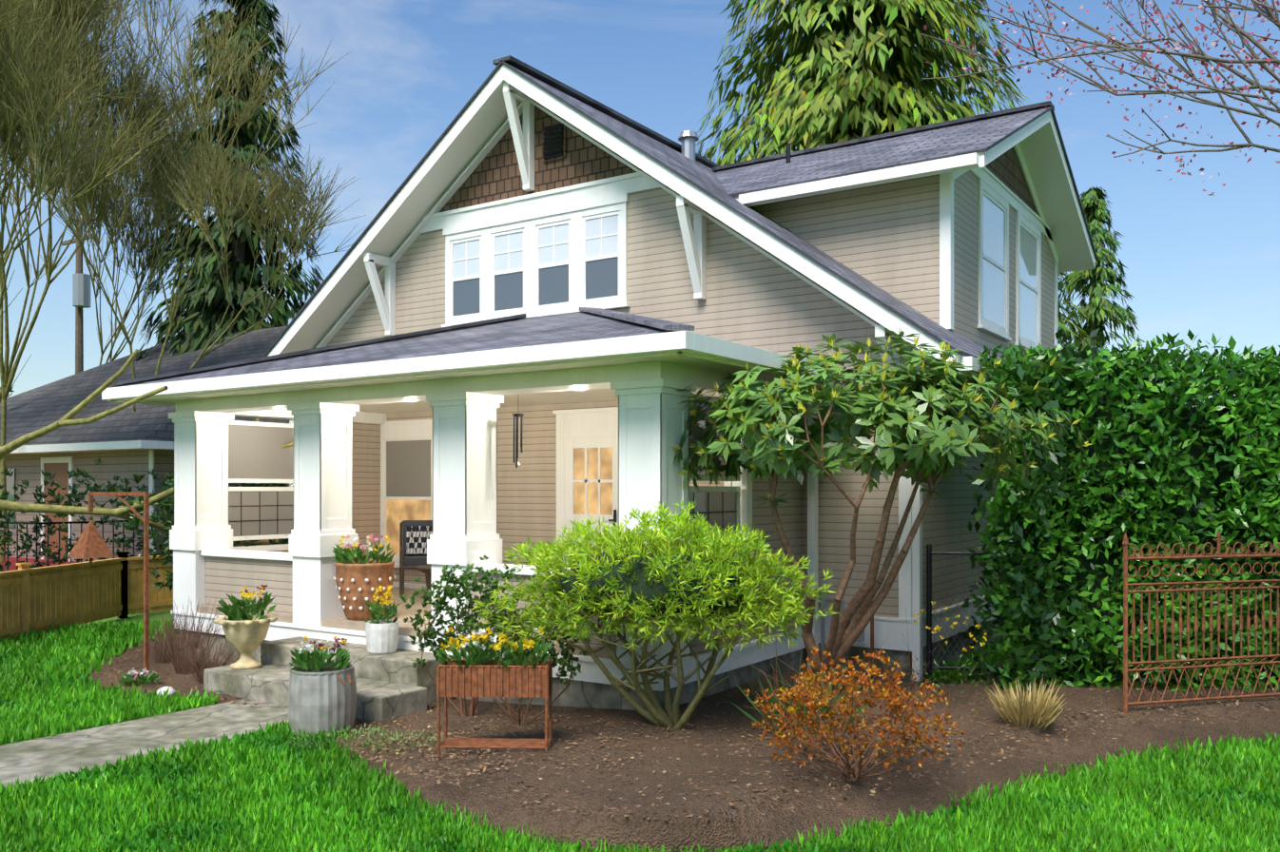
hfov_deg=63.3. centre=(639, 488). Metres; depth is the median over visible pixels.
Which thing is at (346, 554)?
large potted flowers
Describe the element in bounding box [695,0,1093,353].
conifer tree
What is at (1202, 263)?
sky
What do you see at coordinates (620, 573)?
chartreuse shrub
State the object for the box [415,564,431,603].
wicker side table
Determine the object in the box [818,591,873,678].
gas meter
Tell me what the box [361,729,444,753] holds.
sedum groundcover
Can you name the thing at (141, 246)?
bare tree
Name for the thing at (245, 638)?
cream urn
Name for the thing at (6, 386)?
bare tree
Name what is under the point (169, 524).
rhododendron shrub
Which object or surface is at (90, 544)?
rusty feeder pole
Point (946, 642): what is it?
forsythia plant
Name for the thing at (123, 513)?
mossy old tree
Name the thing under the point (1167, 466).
laurel hedge
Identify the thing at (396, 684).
porch steps
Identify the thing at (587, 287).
house
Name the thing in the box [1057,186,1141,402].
conifer tree
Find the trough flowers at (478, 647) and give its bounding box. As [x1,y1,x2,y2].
[435,625,553,670]
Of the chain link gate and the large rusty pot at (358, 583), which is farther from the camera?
the large rusty pot at (358, 583)
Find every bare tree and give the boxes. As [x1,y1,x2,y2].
[0,0,152,175]
[0,0,193,317]
[0,0,220,562]
[0,0,225,402]
[0,0,366,412]
[26,82,213,365]
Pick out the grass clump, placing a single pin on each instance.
(1041, 706)
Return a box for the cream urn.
[213,614,277,669]
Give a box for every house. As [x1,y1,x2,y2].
[0,325,288,594]
[101,55,1122,710]
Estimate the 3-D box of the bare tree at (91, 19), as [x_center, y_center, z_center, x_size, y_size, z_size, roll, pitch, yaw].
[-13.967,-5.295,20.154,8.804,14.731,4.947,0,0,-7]
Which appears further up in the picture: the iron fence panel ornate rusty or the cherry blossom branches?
the cherry blossom branches
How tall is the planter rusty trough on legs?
0.729 m
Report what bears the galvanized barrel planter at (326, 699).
on the mulch bed
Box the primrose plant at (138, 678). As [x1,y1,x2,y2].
[118,667,160,686]
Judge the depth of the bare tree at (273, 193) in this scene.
21.40 m
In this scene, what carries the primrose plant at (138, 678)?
on the mulch bed
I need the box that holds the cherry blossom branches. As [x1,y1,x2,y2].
[919,0,1279,195]
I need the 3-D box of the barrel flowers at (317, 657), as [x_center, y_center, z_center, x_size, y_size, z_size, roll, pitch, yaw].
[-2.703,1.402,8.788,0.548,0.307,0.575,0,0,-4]
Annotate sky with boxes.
[0,0,1279,404]
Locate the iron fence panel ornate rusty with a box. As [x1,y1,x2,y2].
[1122,531,1279,714]
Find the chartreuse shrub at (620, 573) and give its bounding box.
[471,499,838,729]
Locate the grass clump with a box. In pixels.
[980,673,1066,730]
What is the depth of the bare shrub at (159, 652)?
12.21 m
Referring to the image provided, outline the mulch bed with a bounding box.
[83,637,1279,851]
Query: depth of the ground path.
8.50 m
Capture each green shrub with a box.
[399,554,528,717]
[457,600,591,725]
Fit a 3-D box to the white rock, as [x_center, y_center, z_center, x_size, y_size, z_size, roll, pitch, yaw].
[-4.663,2.002,10.215,0.185,0.110,0.185,0,0,11]
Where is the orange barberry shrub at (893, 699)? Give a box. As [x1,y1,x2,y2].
[728,607,978,781]
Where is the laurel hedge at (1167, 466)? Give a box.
[957,328,1279,694]
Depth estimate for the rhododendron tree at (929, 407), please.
8.27 m
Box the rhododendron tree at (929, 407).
[671,327,1094,696]
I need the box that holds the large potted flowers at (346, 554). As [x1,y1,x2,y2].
[332,534,396,563]
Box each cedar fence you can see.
[0,551,173,639]
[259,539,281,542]
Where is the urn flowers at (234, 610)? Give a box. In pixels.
[214,584,276,620]
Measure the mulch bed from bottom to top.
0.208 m
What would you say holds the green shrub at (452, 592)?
on the mulch bed
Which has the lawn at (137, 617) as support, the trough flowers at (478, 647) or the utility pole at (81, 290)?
the utility pole at (81, 290)
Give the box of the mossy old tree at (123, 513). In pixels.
[0,349,293,545]
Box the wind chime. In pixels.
[512,413,523,468]
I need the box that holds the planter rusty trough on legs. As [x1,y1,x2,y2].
[436,659,552,761]
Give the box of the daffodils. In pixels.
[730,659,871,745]
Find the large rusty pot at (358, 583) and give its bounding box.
[333,560,395,620]
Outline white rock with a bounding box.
[155,686,176,697]
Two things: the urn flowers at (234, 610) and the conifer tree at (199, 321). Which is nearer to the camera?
the urn flowers at (234, 610)
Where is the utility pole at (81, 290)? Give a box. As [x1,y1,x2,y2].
[61,219,96,373]
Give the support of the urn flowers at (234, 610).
on the cream urn
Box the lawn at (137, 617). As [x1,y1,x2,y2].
[0,598,1279,851]
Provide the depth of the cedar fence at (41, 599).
15.25 m
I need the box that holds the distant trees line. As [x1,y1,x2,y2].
[7,345,1264,404]
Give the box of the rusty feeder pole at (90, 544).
[67,491,149,673]
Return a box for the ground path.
[0,698,289,787]
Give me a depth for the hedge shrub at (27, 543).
18.05 m
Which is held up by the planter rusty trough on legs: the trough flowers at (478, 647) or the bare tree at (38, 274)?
the trough flowers at (478, 647)
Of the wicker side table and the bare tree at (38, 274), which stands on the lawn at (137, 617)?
the bare tree at (38, 274)
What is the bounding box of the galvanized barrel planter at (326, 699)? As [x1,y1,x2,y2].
[288,661,356,738]
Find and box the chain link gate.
[926,543,1019,675]
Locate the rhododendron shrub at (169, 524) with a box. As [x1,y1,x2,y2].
[119,471,293,605]
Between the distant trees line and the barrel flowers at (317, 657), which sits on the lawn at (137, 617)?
the distant trees line
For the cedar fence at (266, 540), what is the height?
1.700 m
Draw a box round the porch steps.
[203,637,454,721]
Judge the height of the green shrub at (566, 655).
1.060 m
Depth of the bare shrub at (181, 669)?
11.52 m
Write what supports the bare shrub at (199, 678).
on the mulch bed
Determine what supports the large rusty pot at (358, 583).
on the house at (587, 287)
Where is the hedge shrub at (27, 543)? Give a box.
[0,458,174,598]
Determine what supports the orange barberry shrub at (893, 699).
on the mulch bed
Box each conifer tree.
[133,0,324,362]
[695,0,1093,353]
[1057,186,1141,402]
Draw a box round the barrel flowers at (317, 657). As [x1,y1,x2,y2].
[288,636,352,672]
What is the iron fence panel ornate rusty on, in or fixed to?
on the mulch bed
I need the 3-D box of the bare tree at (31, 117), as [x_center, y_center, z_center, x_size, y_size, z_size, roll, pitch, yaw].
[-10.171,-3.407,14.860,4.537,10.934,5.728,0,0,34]
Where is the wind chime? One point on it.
(516, 416)
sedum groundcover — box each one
[287,723,398,753]
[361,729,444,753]
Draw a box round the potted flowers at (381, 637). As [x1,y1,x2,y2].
[363,585,403,654]
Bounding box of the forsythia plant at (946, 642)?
[911,601,988,715]
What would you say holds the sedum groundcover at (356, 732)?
on the mulch bed
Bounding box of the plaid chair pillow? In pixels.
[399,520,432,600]

